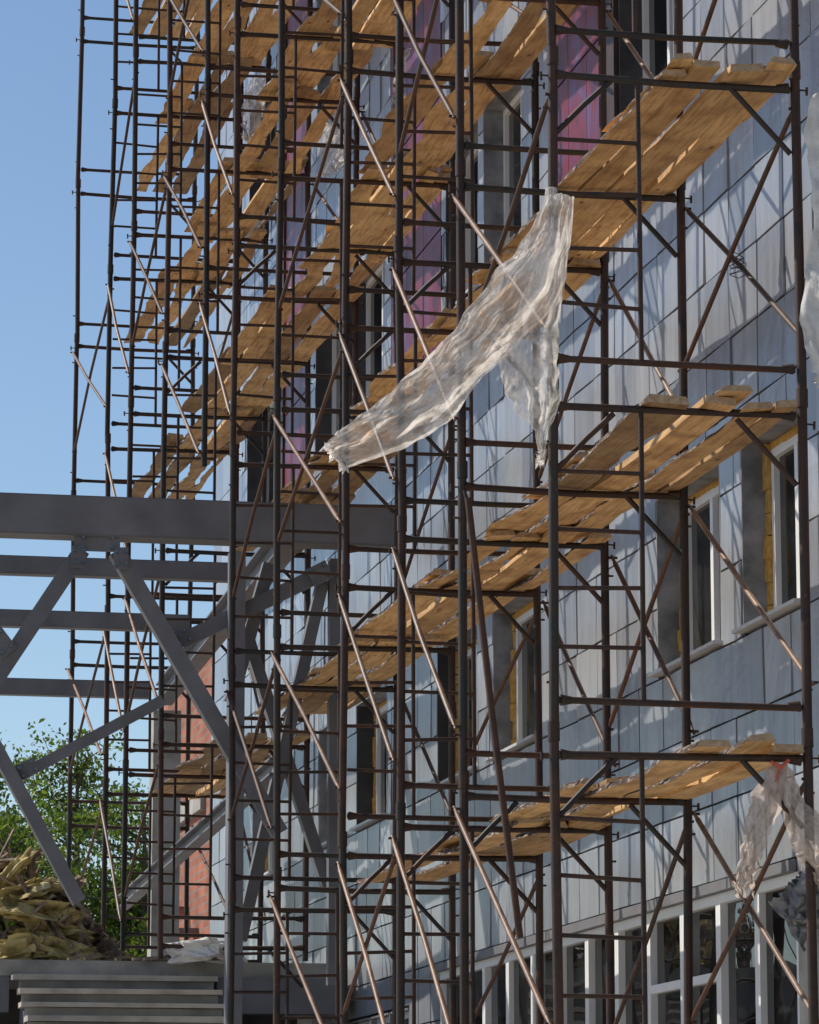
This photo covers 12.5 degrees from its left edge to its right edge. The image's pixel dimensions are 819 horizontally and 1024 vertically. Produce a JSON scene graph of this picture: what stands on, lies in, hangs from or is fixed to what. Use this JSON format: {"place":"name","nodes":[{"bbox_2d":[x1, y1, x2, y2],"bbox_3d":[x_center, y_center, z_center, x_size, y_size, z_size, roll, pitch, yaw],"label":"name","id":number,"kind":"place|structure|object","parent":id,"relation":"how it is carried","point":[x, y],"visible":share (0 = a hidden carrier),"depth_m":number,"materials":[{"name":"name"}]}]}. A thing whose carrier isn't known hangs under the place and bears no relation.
{"place":"outdoors","nodes":[
{"label":"outdoors","id":0,"kind":"place"},
{"bbox_2d":[0,0,217,915],"label":"sky","id":1,"kind":"structure","parent":0,"point":[39,48],"materials":[{"name":"blue"}]},
{"bbox_2d":[147,710,180,956],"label":"concrete column","id":2,"kind":"structure","parent":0,"point":[172,760],"depth_m":45.48,"materials":[{"name":"grey concrete"}]},
{"bbox_2d":[164,657,211,941],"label":"brick building","id":3,"kind":"structure","parent":0,"point":[198,870],"depth_m":49.21,"materials":[{"name":"brick"}]},
{"label":"ground","id":4,"kind":"structure","parent":0,"visible":0},
{"bbox_2d":[0,731,66,876],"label":"broadleaf tree","id":5,"kind":"object","parent":4,"relation":"on","point":[2,784],"visible":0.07,"depth_m":79.84,"materials":[{"name":"green plant"}]},
{"bbox_2d":[0,787,85,903],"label":"broadleaf tree","id":6,"kind":"object","parent":4,"relation":"on","point":[8,809],"depth_m":90.89,"materials":[{"name":"green plant"}]},
{"bbox_2d":[0,771,100,931],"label":"broadleaf tree","id":7,"kind":"object","parent":4,"relation":"on","point":[16,842],"visible":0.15,"depth_m":73.78,"materials":[{"name":"green plant"}]},
{"bbox_2d":[1,718,147,939],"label":"broadleaf tree","id":8,"kind":"object","parent":4,"relation":"on","point":[80,777],"visible":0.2,"depth_m":84.10,"materials":[{"name":"green plant"}]},
{"bbox_2d":[58,778,148,960],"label":"broadleaf tree","id":9,"kind":"object","parent":4,"relation":"on","point":[94,905],"visible":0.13,"depth_m":77.84,"materials":[{"name":"green plant"}]},
{"bbox_2d":[107,834,148,871],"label":"broadleaf tree","id":10,"kind":"object","parent":4,"relation":"on","point":[131,850],"depth_m":90.38,"materials":[{"name":"green plant"}]},
{"bbox_2d":[0,959,339,1023],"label":"concrete staircase","id":11,"kind":"structure","parent":4,"relation":"on","point":[87,992],"depth_m":37.21,"materials":[{"name":"grey concrete"}]},
{"bbox_2d":[0,827,126,960],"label":"insulation debris pile","id":12,"kind":"object","parent":11,"relation":"on","point":[53,923],"visible":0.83,"depth_m":38.40,"materials":[{"name":"yellow fabric"}]},
{"bbox_2d":[67,937,247,964],"bbox_3d":[-2.540,4.433,37.572,1.808,0.265,0.775,0,-10,0],"label":"white sack","id":13,"kind":"object","parent":11,"relation":"on","point":[207,949],"visible":0.84,"depth_m":37.29,"materials":[{"name":"plastic"}]},
{"bbox_2d":[0,492,406,1023],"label":"steel canopy truss","id":14,"kind":"object","parent":4,"relation":"on","point":[84,523],"visible":0.9,"depth_m":34.26,"materials":[{"name":"grey metal"}]},
{"bbox_2d":[63,0,818,1023],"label":"scaffolding","id":15,"kind":"object","parent":4,"relation":"on","point":[615,184],"visible":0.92,"depth_m":28.03,"materials":[{"name":"metal"}]},
{"bbox_2d":[241,73,265,141],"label":"plastic scrap","id":16,"kind":"object","parent":15,"relation":"attached to","point":[251,104],"visible":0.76,"depth_m":42.50,"materials":[{"name":"white"}]},
{"bbox_2d":[316,122,343,177],"bbox_3d":[-0.784,-3.673,37.767,0.301,0.595,0.273,-3,-11,14],"label":"plastic scrap","id":17,"kind":"object","parent":15,"relation":"attached to","point":[339,162],"visible":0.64,"depth_m":37.74,"materials":[{"name":"white"}]},
{"bbox_2d":[392,48,410,103],"bbox_3d":[-0.122,-3.998,34.283,0.248,0.553,0.210,-7,-12,32],"label":"plastic scrap","id":18,"kind":"object","parent":15,"relation":"attached to","point":[405,58],"visible":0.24,"depth_m":34.29,"materials":[{"name":"white"}]},
{"bbox_2d":[324,187,573,473],"bbox_3d":[0.234,-1.067,21.514,1.451,1.724,0.286,1,-10,-3],"label":"torn plastic sheet","id":19,"kind":"object","parent":15,"relation":"attached to","point":[539,267],"visible":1,"depth_m":21.46,"materials":[{"name":"white"}]},
{"bbox_2d":[733,759,818,897],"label":"hanging plastic rag","id":20,"kind":"object","parent":15,"relation":"hanging from","point":[774,790],"visible":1,"depth_m":21.34,"materials":[{"name":"beige"}]},
{"bbox_2d":[799,92,818,387],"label":"white fabric sheet","id":21,"kind":"object","parent":15,"relation":"attached to","point":[809,317],"visible":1,"depth_m":21.93,"materials":[{"name":"fabric"}]},
{"bbox_2d":[219,392,818,1023],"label":"wall","id":22,"kind":"structure","parent":4,"relation":"on","point":[803,978],"depth_m":23.26,"materials":[{"name":"concrete"}]},
{"bbox_2d":[210,0,818,1023],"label":"facade panels","id":23,"kind":"object","parent":22,"relation":"attached to","point":[744,324],"visible":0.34,"depth_m":29.00,"materials":[{"name":"grey metal"}]},
{"bbox_2d":[245,0,799,1023],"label":"windows","id":24,"kind":"structure","parent":22,"relation":"attached to","point":[751,984],"depth_m":27.68,"materials":[{"name":"black glass"}]},
{"bbox_2d":[434,860,795,972],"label":"flashings","id":25,"kind":"object","parent":22,"relation":"attached to","point":[772,871],"visible":0.71,"depth_m":27.16,"materials":[{"name":"grey metal"}]},
{"bbox_2d":[768,871,818,950],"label":"torn grey membrane","id":26,"kind":"object","parent":22,"relation":"attached to","point":[789,905],"visible":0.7,"depth_m":22.75,"materials":[{"name":"plastic"}]}
]}

